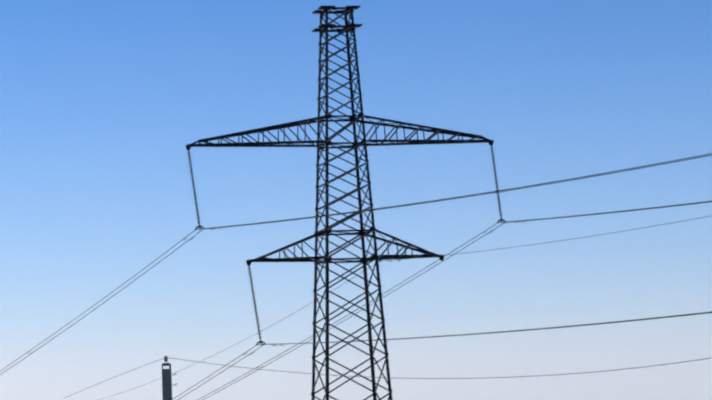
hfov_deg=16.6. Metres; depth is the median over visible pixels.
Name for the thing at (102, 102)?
sky
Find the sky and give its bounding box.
[0,0,711,399]
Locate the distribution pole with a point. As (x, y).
(166, 385)
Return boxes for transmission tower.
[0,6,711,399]
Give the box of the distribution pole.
[162,356,176,399]
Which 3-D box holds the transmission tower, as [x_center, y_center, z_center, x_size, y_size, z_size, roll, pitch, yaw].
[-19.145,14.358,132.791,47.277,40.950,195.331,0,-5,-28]

